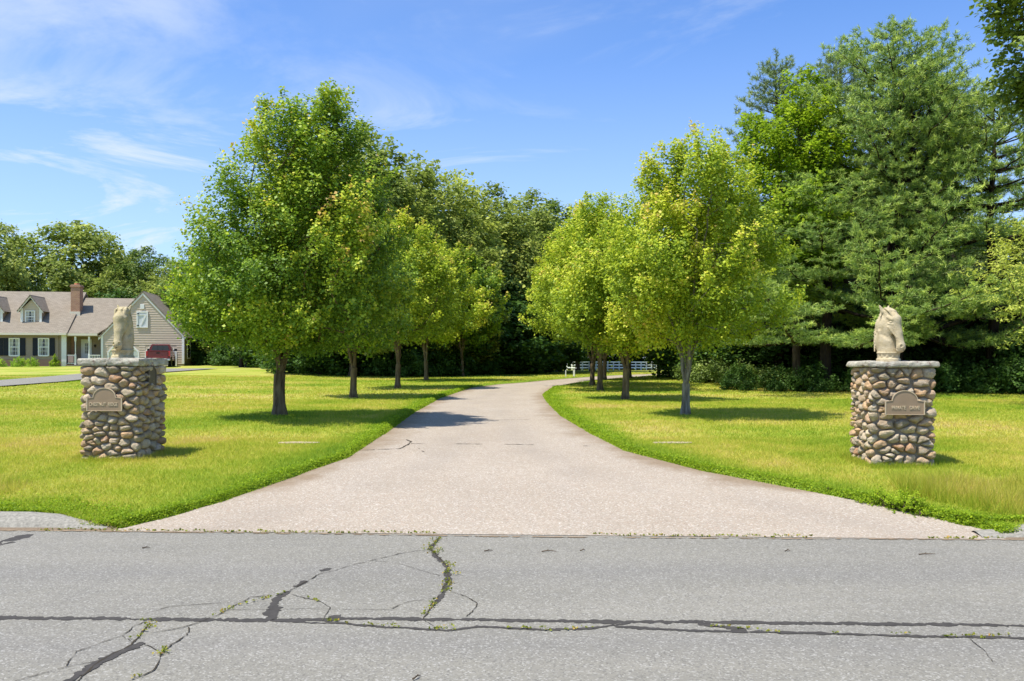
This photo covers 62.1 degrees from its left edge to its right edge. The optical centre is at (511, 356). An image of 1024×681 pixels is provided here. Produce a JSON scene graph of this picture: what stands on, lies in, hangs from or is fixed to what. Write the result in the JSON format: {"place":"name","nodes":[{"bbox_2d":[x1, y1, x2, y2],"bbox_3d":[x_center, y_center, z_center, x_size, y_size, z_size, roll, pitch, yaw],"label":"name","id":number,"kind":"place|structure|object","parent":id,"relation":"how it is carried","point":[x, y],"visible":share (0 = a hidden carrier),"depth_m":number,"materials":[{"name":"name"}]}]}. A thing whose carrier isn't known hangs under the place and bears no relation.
{"place":"outdoors","nodes":[
{"label":"outdoors","id":0,"kind":"place"},
{"bbox_2d":[0,368,214,385],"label":"neighbour driveway","id":1,"kind":"structure","parent":0,"point":[58,378],"depth_m":36.92,"materials":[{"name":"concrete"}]},
{"bbox_2d":[0,530,1023,680],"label":"road","id":2,"kind":"structure","parent":0,"point":[76,605],"depth_m":5.43,"materials":[{"name":"grey asphalt"}]},
{"bbox_2d":[40,526,1001,538],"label":"weeds","id":3,"kind":"object","parent":2,"relation":"on","point":[773,536],"visible":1,"depth_m":7.71,"materials":[{"name":"green plant"}]},
{"bbox_2d":[128,536,1011,677],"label":"weeds","id":4,"kind":"object","parent":2,"relation":"on","point":[163,649],"visible":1,"depth_m":5.05,"materials":[{"name":"green plant"}]},
{"bbox_2d":[0,365,1023,539],"bbox_3d":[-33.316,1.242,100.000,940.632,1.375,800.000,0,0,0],"label":"ground","id":5,"kind":"structure","parent":0,"point":[224,370],"depth_m":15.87,"materials":[{"name":"green plant"}]},
{"bbox_2d":[0,219,49,291],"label":"broadleaf tree","id":6,"kind":"object","parent":5,"relation":"on","point":[11,277],"visible":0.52,"depth_m":84.49,"materials":[{"name":"green plant"}]},
{"bbox_2d":[0,511,107,528],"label":"kerb berm","id":7,"kind":"structure","parent":5,"relation":"on","point":[15,519],"depth_m":7.95,"materials":[{"name":"concrete"}]},
{"bbox_2d":[0,220,151,297],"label":"broadleaf tree","id":8,"kind":"object","parent":5,"relation":"on","point":[62,275],"visible":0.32,"depth_m":105.54,"materials":[{"name":"green plant"}]},
{"bbox_2d":[0,283,195,365],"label":"clapboard house","id":9,"kind":"structure","parent":5,"relation":"on","point":[76,322],"depth_m":71.41,"materials":[{"name":"beige wood"}]},
{"bbox_2d":[9,338,19,355],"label":"window","id":10,"kind":"structure","parent":9,"relation":"in","point":[14,343],"depth_m":69.66,"materials":[{"name":"white glass"}]},
{"bbox_2d":[38,338,48,355],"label":"window","id":11,"kind":"structure","parent":9,"relation":"in","point":[43,343],"depth_m":70.03,"materials":[{"name":"white glass"}]},
{"bbox_2d":[81,339,91,357],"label":"door","id":12,"kind":"structure","parent":9,"relation":"in","point":[84,342],"depth_m":72.08,"materials":[{"name":"white paint"}]},
{"bbox_2d":[107,345,138,357],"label":"garage door","id":13,"kind":"structure","parent":9,"relation":"in","point":[136,347],"depth_m":71.26,"materials":[{"name":"white paint"}]},
{"bbox_2d":[136,311,147,327],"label":"loft door","id":14,"kind":"structure","parent":9,"relation":"in","point":[141,316],"depth_m":71.35,"materials":[{"name":"white paint"}]},
{"bbox_2d":[83,267,137,297],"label":"broadleaf tree","id":15,"kind":"object","parent":5,"relation":"on","point":[94,289],"visible":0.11,"depth_m":100.65,"materials":[{"name":"green plant"}]},
{"bbox_2d":[93,287,131,297],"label":"broadleaf tree","id":16,"kind":"object","parent":5,"relation":"on","point":[117,294],"visible":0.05,"depth_m":91.81,"materials":[{"name":"green plant"}]},
{"bbox_2d":[77,358,167,459],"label":"stone pillar","id":17,"kind":"structure","parent":5,"relation":"on","point":[122,406],"depth_m":11.05,"materials":[{"name":"grey stone"}]},
{"bbox_2d":[111,305,134,357],"bbox_3d":[-5.218,-0.338,11.374,0.292,0.732,0.414,0,0,-4],"label":"horse head statue","id":18,"kind":"object","parent":17,"relation":"on","point":[123,341],"visible":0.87,"depth_m":11.30,"materials":[{"name":"stone"}]},
{"bbox_2d":[96,245,171,297],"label":"broadleaf tree","id":19,"kind":"object","parent":5,"relation":"on","point":[138,270],"visible":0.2,"depth_m":102.80,"materials":[{"name":"green plant"}]},
{"bbox_2d":[130,260,186,294],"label":"broadleaf tree","id":20,"kind":"object","parent":5,"relation":"on","point":[155,278],"visible":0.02,"depth_m":94.83,"materials":[{"name":"green plant"}]},
{"bbox_2d":[146,344,176,366],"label":"pickup truck","id":21,"kind":"object","parent":5,"relation":"on","point":[160,351],"visible":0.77,"depth_m":67.45,"materials":[{"name":"red metal"}]},
{"bbox_2d":[150,246,206,326],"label":"broadleaf tree","id":22,"kind":"object","parent":5,"relation":"on","point":[167,285],"visible":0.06,"depth_m":78.29,"materials":[{"name":"green plant"}]},
{"bbox_2d":[189,337,210,365],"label":"woodland bush","id":23,"kind":"object","parent":5,"relation":"on","point":[194,354],"visible":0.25,"depth_m":74.86,"materials":[{"name":"green plant"}]},
{"bbox_2d":[191,341,224,365],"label":"woodland bush","id":24,"kind":"object","parent":5,"relation":"on","point":[205,360],"visible":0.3,"depth_m":74.84,"materials":[{"name":"green plant"}]},
{"bbox_2d":[207,342,244,365],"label":"woodland bush","id":25,"kind":"object","parent":5,"relation":"on","point":[217,358],"visible":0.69,"depth_m":72.08,"materials":[{"name":"green plant"}]},
{"bbox_2d":[229,336,262,367],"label":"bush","id":26,"kind":"object","parent":5,"relation":"on","point":[255,363],"visible":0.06,"depth_m":64.43,"materials":[{"name":"green plant"}]},
{"bbox_2d":[256,349,316,373],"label":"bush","id":27,"kind":"object","parent":5,"relation":"on","point":[273,364],"visible":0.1,"depth_m":50.72,"materials":[{"name":"green plant"}]},
{"bbox_2d":[159,77,415,415],"bbox_3d":[-4.559,-2.115,16.986,5.221,6.752,4.892,0,0,0],"label":"maple tree","id":28,"kind":"object","parent":5,"relation":"on","point":[277,319],"visible":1,"depth_m":16.08,"materials":[{"name":"green plant"}]},
{"bbox_2d":[286,343,393,375],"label":"bush","id":29,"kind":"object","parent":5,"relation":"on","point":[332,368],"visible":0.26,"depth_m":47.50,"materials":[{"name":"green plant"}]},
{"bbox_2d":[300,215,425,397],"bbox_3d":[-4.645,-1.839,25.011,3.819,6.110,4.433,0,0,-38],"label":"maple tree","id":30,"kind":"object","parent":5,"relation":"on","point":[353,376],"visible":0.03,"depth_m":24.88,"materials":[{"name":"green plant"}]},
{"bbox_2d":[292,120,435,375],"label":"broadleaf tree","id":31,"kind":"object","parent":5,"relation":"on","point":[397,187],"visible":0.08,"depth_m":46.56,"materials":[{"name":"green plant"}]},
{"bbox_2d":[312,341,421,375],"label":"broadleaf tree","id":32,"kind":"object","parent":5,"relation":"on","point":[365,358],"visible":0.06,"depth_m":47.94,"materials":[{"name":"green plant"}]},
{"bbox_2d":[361,350,406,376],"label":"woodland bush","id":33,"kind":"object","parent":5,"relation":"on","point":[384,363],"visible":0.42,"depth_m":47.10,"materials":[{"name":"green plant"}]},
{"bbox_2d":[359,131,454,347],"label":"broadleaf tree","id":34,"kind":"object","parent":5,"relation":"on","point":[427,177],"visible":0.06,"depth_m":50.04,"materials":[{"name":"green plant"}]},
{"bbox_2d":[386,345,430,376],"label":"woodland bush","id":35,"kind":"object","parent":5,"relation":"on","point":[411,369],"visible":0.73,"depth_m":46.54,"materials":[{"name":"green plant"}]},
{"bbox_2d":[371,204,466,387],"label":"maple tree","id":36,"kind":"object","parent":5,"relation":"on","point":[424,319],"visible":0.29,"depth_m":31.89,"materials":[{"name":"green plant"}]},
{"bbox_2d":[389,191,467,355],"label":"broadleaf tree","id":37,"kind":"object","parent":5,"relation":"on","point":[430,223],"visible":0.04,"depth_m":48.90,"materials":[{"name":"green plant"}]},
{"bbox_2d":[406,348,452,376],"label":"woodland bush","id":38,"kind":"object","parent":5,"relation":"on","point":[432,371],"visible":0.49,"depth_m":47.83,"materials":[{"name":"green plant"}]},
{"bbox_2d":[392,150,487,260],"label":"broadleaf tree","id":39,"kind":"object","parent":5,"relation":"on","point":[457,224],"visible":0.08,"depth_m":53.68,"materials":[{"name":"green plant"}]},
{"bbox_2d":[398,218,494,379],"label":"maple tree","id":40,"kind":"object","parent":5,"relation":"on","point":[479,309],"visible":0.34,"depth_m":39.83,"materials":[{"name":"green plant"}]},
{"bbox_2d":[428,348,468,376],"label":"woodland bush","id":41,"kind":"object","parent":5,"relation":"on","point":[452,361],"visible":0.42,"depth_m":48.69,"materials":[{"name":"green plant"}]},
{"bbox_2d":[407,334,495,374],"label":"broadleaf tree","id":42,"kind":"object","parent":5,"relation":"on","point":[481,347],"visible":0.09,"depth_m":49.66,"materials":[{"name":"green plant"}]},
{"bbox_2d":[447,353,479,375],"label":"woodland bush","id":43,"kind":"object","parent":5,"relation":"on","point":[472,372],"visible":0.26,"depth_m":50.44,"materials":[{"name":"green plant"}]},
{"bbox_2d":[419,168,531,304],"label":"broadleaf tree","id":44,"kind":"object","parent":5,"relation":"on","point":[490,238],"visible":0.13,"depth_m":56.33,"materials":[{"name":"green plant"}]},
{"bbox_2d":[438,241,514,375],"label":"maple tree","id":45,"kind":"object","parent":5,"relation":"on","point":[493,283],"visible":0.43,"depth_m":48.80,"materials":[{"name":"green plant"}]},
{"bbox_2d":[448,227,511,374],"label":"broadleaf tree","id":46,"kind":"object","parent":5,"relation":"on","point":[490,256],"visible":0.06,"depth_m":51.59,"materials":[{"name":"green plant"}]},
{"bbox_2d":[435,313,536,373],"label":"broadleaf tree","id":47,"kind":"object","parent":5,"relation":"on","point":[512,346],"visible":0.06,"depth_m":52.51,"materials":[{"name":"green plant"}]},
{"bbox_2d":[442,180,552,305],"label":"broadleaf tree","id":48,"kind":"object","parent":5,"relation":"on","point":[515,221],"visible":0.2,"depth_m":60.73,"materials":[{"name":"green plant"}]},
{"bbox_2d":[473,286,557,373],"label":"broadleaf tree","id":49,"kind":"object","parent":5,"relation":"on","point":[526,356],"visible":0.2,"depth_m":53.95,"materials":[{"name":"green plant"}]},
{"bbox_2d":[489,275,573,373],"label":"broadleaf tree","id":50,"kind":"object","parent":5,"relation":"on","point":[550,346],"visible":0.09,"depth_m":56.01,"materials":[{"name":"green plant"}]},
{"bbox_2d":[490,187,578,346],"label":"broadleaf tree","id":51,"kind":"object","parent":5,"relation":"on","point":[544,218],"visible":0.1,"depth_m":66.49,"materials":[{"name":"green plant"}]},
{"bbox_2d":[502,252,566,373],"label":"broadleaf tree","id":52,"kind":"object","parent":5,"relation":"on","point":[527,270],"visible":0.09,"depth_m":59.67,"materials":[{"name":"green plant"}]},
{"bbox_2d":[505,276,594,373],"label":"broadleaf tree","id":53,"kind":"object","parent":5,"relation":"on","point":[578,355],"visible":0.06,"depth_m":60.93,"materials":[{"name":"green plant"}]},
{"bbox_2d":[534,198,595,371],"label":"broadleaf tree","id":54,"kind":"object","parent":5,"relation":"on","point":[556,204],"visible":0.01,"depth_m":73.23,"materials":[{"name":"green plant"}]},
{"bbox_2d":[518,190,625,384],"bbox_3d":[3.308,-2.823,34.782,6.177,8.003,6.722,0,0,4],"label":"maple tree","id":55,"kind":"object","parent":5,"relation":"on","point":[554,335],"visible":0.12,"depth_m":34.43,"materials":[{"name":"green plant"}]},
{"bbox_2d":[528,189,624,390],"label":"maple tree","id":56,"kind":"object","parent":5,"relation":"on","point":[548,284],"visible":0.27,"depth_m":29.90,"materials":[{"name":"green plant"}]},
{"bbox_2d":[566,361,656,369],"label":"rail fence","id":57,"kind":"object","parent":5,"relation":"on","point":[613,364],"visible":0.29,"depth_m":101.14,"materials":[{"name":"grey wood"}]},
{"bbox_2d":[547,188,685,399],"bbox_3d":[3.105,-1.760,23.946,4.288,5.969,3.949,0,0,0],"label":"maple tree","id":58,"kind":"object","parent":5,"relation":"on","point":[607,330],"visible":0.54,"depth_m":23.54,"materials":[{"name":"green plant"}]},
{"bbox_2d":[640,342,693,377],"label":"bush","id":59,"kind":"object","parent":5,"relation":"on","point":[662,364],"visible":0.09,"depth_m":45.46,"materials":[{"name":"green plant"}]},
{"bbox_2d":[652,307,729,378],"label":"broadleaf tree","id":60,"kind":"object","parent":5,"relation":"on","point":[666,353],"visible":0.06,"depth_m":42.16,"materials":[{"name":"green plant"}]},
{"bbox_2d":[685,351,720,382],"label":"woodland bush","id":61,"kind":"object","parent":5,"relation":"on","point":[699,374],"visible":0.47,"depth_m":36.68,"materials":[{"name":"green plant"}]},
{"bbox_2d":[598,120,807,414],"bbox_3d":[3.678,-1.781,17.565,4.039,6.076,4.337,0,0,-34],"label":"maple tree","id":62,"kind":"object","parent":5,"relation":"on","point":[680,295],"visible":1,"depth_m":17.15,"materials":[{"name":"green plant"}]},
{"bbox_2d":[702,356,742,383],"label":"woodland bush","id":63,"kind":"object","parent":5,"relation":"on","point":[717,369],"visible":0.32,"depth_m":34.93,"materials":[{"name":"green plant"}]},
{"bbox_2d":[684,298,790,381],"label":"broadleaf tree","id":64,"kind":"object","parent":5,"relation":"on","point":[702,356],"visible":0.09,"depth_m":36.03,"materials":[{"name":"green plant"}]},
{"bbox_2d":[717,360,759,390],"bbox_3d":[8.111,0.756,30.449,1.583,1.302,2.002,0,0,0],"label":"woodland bush","id":65,"kind":"object","parent":5,"relation":"on","point":[730,380],"visible":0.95,"depth_m":30.20,"materials":[{"name":"green plant"}]},
{"bbox_2d":[719,358,764,382],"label":"woodland bush","id":66,"kind":"object","parent":5,"relation":"on","point":[738,364],"visible":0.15,"depth_m":33.35,"materials":[{"name":"green plant"}]},
{"bbox_2d":[705,300,846,379],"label":"broadleaf tree","id":67,"kind":"object","parent":5,"relation":"on","point":[761,354],"visible":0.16,"depth_m":34.72,"materials":[{"name":"green plant"}]},
{"bbox_2d":[702,47,856,369],"bbox_3d":[10.796,-5.812,34.773,6.973,13.985,6.618,0,0,30],"label":"pine tree","id":68,"kind":"object","parent":5,"relation":"on","point":[773,73],"visible":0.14,"depth_m":34.76,"materials":[{"name":"green plant"}]},
{"bbox_2d":[757,363,806,391],"bbox_3d":[9.282,0.800,29.423,1.439,1.183,1.820,0,0,-40],"label":"woodland bush","id":69,"kind":"object","parent":5,"relation":"on","point":[774,384],"visible":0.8,"depth_m":29.31,"materials":[{"name":"green plant"}]},
{"bbox_2d":[724,61,878,376],"bbox_3d":[10.210,-4.737,30.640,5.668,11.882,5.826,0,0,0],"label":"broadleaf tree","id":70,"kind":"object","parent":5,"relation":"on","point":[789,152],"visible":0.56,"depth_m":30.17,"materials":[{"name":"green plant"}]},
{"bbox_2d":[786,360,843,392],"bbox_3d":[10.305,0.760,28.722,2.002,1.302,1.583,0,0,10],"label":"woodland bush","id":71,"kind":"object","parent":5,"relation":"on","point":[820,382],"visible":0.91,"depth_m":28.57,"materials":[{"name":"green plant"}]},
{"bbox_2d":[768,304,876,375],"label":"broadleaf tree","id":72,"kind":"object","parent":5,"relation":"on","point":[832,349],"visible":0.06,"depth_m":34.20,"materials":[{"name":"green plant"}]},
{"bbox_2d":[800,347,849,380],"bbox_3d":[12.059,0.533,33.087,2.912,1.893,2.302,0,0,-11],"label":"woodland bush","id":73,"kind":"object","parent":5,"relation":"on","point":[817,359],"visible":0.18,"depth_m":32.79,"materials":[{"name":"green plant"}]},
{"bbox_2d":[812,347,876,386],"bbox_3d":[12.980,0.449,33.008,2.590,2.130,3.276,0,0,39],"label":"woodland bush","id":74,"kind":"object","parent":5,"relation":"on","point":[851,357],"visible":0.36,"depth_m":32.65,"materials":[{"name":"green plant"}]},
{"bbox_2d":[836,368,852,391],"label":"woodland bush","id":75,"kind":"object","parent":5,"relation":"on","point":[846,388],"visible":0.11,"depth_m":28.26,"materials":[{"name":"green plant"}]},
{"bbox_2d":[692,164,1023,390],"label":"pine tree","id":76,"kind":"object","parent":5,"relation":"on","point":[825,309],"visible":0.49,"depth_m":27.61,"materials":[{"name":"green plant"}]},
{"bbox_2d":[787,37,941,329],"bbox_3d":[14.574,-6.408,36.967,7.446,15.150,7.844,0,0,6],"label":"pine tree","id":77,"kind":"object","parent":5,"relation":"on","point":[828,68],"visible":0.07,"depth_m":36.30,"materials":[{"name":"green plant"}]},
{"bbox_2d":[871,486,894,506],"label":"weed plant","id":78,"kind":"object","parent":5,"relation":"on","point":[879,498],"visible":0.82,"depth_m":8.57,"materials":[{"name":"green plant"}]},
{"bbox_2d":[846,360,939,465],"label":"stone pillar","id":79,"kind":"structure","parent":5,"relation":"on","point":[894,413],"depth_m":10.49,"materials":[{"name":"grey stone"}]},
{"bbox_2d":[874,305,905,361],"bbox_3d":[4.813,-0.299,10.817,0.290,0.725,0.410,0,0,-30],"label":"horse head statue","id":80,"kind":"object","parent":79,"relation":"on","point":[889,344],"visible":0.96,"depth_m":10.75,"materials":[{"name":"beige stone"}]},
{"bbox_2d":[846,164,939,290],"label":"broadleaf tree","id":81,"kind":"object","parent":5,"relation":"on","point":[906,256],"visible":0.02,"depth_m":41.59,"materials":[{"name":"green plant"}]},
{"bbox_2d":[762,14,1023,360],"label":"pine tree","id":82,"kind":"object","parent":5,"relation":"on","point":[924,86],"visible":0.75,"depth_m":28.54,"materials":[{"name":"green plant"}]},
{"bbox_2d":[880,490,908,508],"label":"weed plant","id":83,"kind":"object","parent":5,"relation":"on","point":[893,502],"visible":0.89,"depth_m":8.44,"materials":[{"name":"green plant"}]},
{"bbox_2d":[787,73,1023,367],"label":"pine tree","id":84,"kind":"object","parent":5,"relation":"on","point":[991,206],"visible":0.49,"depth_m":28.32,"materials":[{"name":"green plant"}]},
{"bbox_2d":[885,485,927,514],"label":"weed plant","id":85,"kind":"object","parent":5,"relation":"on","point":[909,507],"visible":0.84,"depth_m":8.36,"materials":[{"name":"green plant"}]},
{"bbox_2d":[899,487,927,511],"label":"weed plant","id":86,"kind":"object","parent":5,"relation":"on","point":[912,499],"visible":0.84,"depth_m":8.33,"materials":[{"name":"green plant"}]},
{"bbox_2d":[903,341,940,374],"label":"woodland bush","id":87,"kind":"object","parent":5,"relation":"on","point":[906,357],"visible":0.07,"depth_m":31.70,"materials":[{"name":"green plant"}]},
{"bbox_2d":[910,343,962,376],"bbox_3d":[16.111,0.449,31.373,3.276,2.130,2.590,0,0,9],"label":"woodland bush","id":88,"kind":"object","parent":5,"relation":"on","point":[938,354],"visible":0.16,"depth_m":31.38,"materials":[{"name":"green plant"}]},
{"bbox_2d":[862,95,1023,317],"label":"pine tree","id":89,"kind":"object","parent":5,"relation":"on","point":[974,251],"visible":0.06,"depth_m":34.88,"materials":[{"name":"green plant"}]},
{"bbox_2d":[931,357,967,392],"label":"woodland bush","id":90,"kind":"object","parent":5,"relation":"on","point":[948,381],"visible":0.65,"depth_m":27.56,"materials":[{"name":"green plant"}]},
{"bbox_2d":[935,347,984,383],"bbox_3d":[16.566,0.452,30.445,3.276,2.130,2.590,0,0,-31],"label":"woodland bush","id":91,"kind":"object","parent":5,"relation":"on","point":[956,356],"visible":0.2,"depth_m":29.95,"materials":[{"name":"green plant"}]},
{"bbox_2d":[912,305,1017,361],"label":"broadleaf tree","id":92,"kind":"object","parent":5,"relation":"on","point":[935,343],"visible":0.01,"depth_m":32.64,"materials":[{"name":"green plant"}]},
{"bbox_2d":[928,294,1023,359],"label":"broadleaf tree","id":93,"kind":"object","parent":5,"relation":"on","point":[981,349],"visible":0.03,"depth_m":31.44,"materials":[{"name":"green plant"}]},
{"bbox_2d":[944,361,1014,393],"bbox_3d":[15.270,0.755,27.573,1.583,1.302,2.002,0,0,-21],"label":"woodland bush","id":94,"kind":"object","parent":5,"relation":"on","point":[970,381],"visible":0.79,"depth_m":27.27,"materials":[{"name":"green plant"}]},
{"bbox_2d":[949,210,1023,348],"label":"sapling","id":95,"kind":"object","parent":5,"relation":"on","point":[1013,290],"visible":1,"depth_m":21.21,"materials":[{"name":"green plant"}]},
{"bbox_2d":[955,0,1023,152],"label":"oak tree","id":96,"kind":"object","parent":5,"relation":"on","point":[1013,32],"visible":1,"depth_m":21.75,"materials":[{"name":"green plant"}]},
{"bbox_2d":[957,340,1023,385],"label":"woodland bush","id":97,"kind":"object","parent":5,"relation":"on","point":[997,353],"visible":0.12,"depth_m":29.39,"materials":[{"name":"green plant"}]},
{"bbox_2d":[958,214,1023,291],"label":"broadleaf tree","id":98,"kind":"object","parent":5,"relation":"on","point":[977,257],"visible":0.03,"depth_m":41.59,"materials":[{"name":"green plant"}]},
{"bbox_2d":[971,524,1023,537],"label":"kerb berm","id":99,"kind":"structure","parent":5,"relation":"on","point":[989,533],"depth_m":7.53,"materials":[{"name":"concrete"}]},
{"bbox_2d":[974,351,1023,393],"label":"woodland bush","id":100,"kind":"object","parent":5,"relation":"on","point":[1014,383],"visible":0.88,"depth_m":26.90,"materials":[{"name":"green plant"}]},
{"bbox_2d":[977,329,1023,380],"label":"woodland bush","id":101,"kind":"object","parent":5,"relation":"on","point":[1012,348],"visible":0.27,"depth_m":28.86,"materials":[{"name":"green plant"}]},
{"bbox_2d":[988,241,1023,286],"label":"broadleaf tree","id":102,"kind":"object","parent":5,"relation":"on","point":[1021,246],"visible":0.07,"depth_m":40.67,"materials":[{"name":"green plant"}]},
{"bbox_2d":[0,0,1023,357],"label":"sky","id":103,"kind":"structure","parent":0,"point":[112,112],"materials":[{"name":"blue"}]},
{"bbox_2d":[114,374,1002,538],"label":"driveway","id":104,"kind":"structure","parent":0,"point":[524,458],"depth_m":9.11,"materials":[{"name":"grey asphalt"}]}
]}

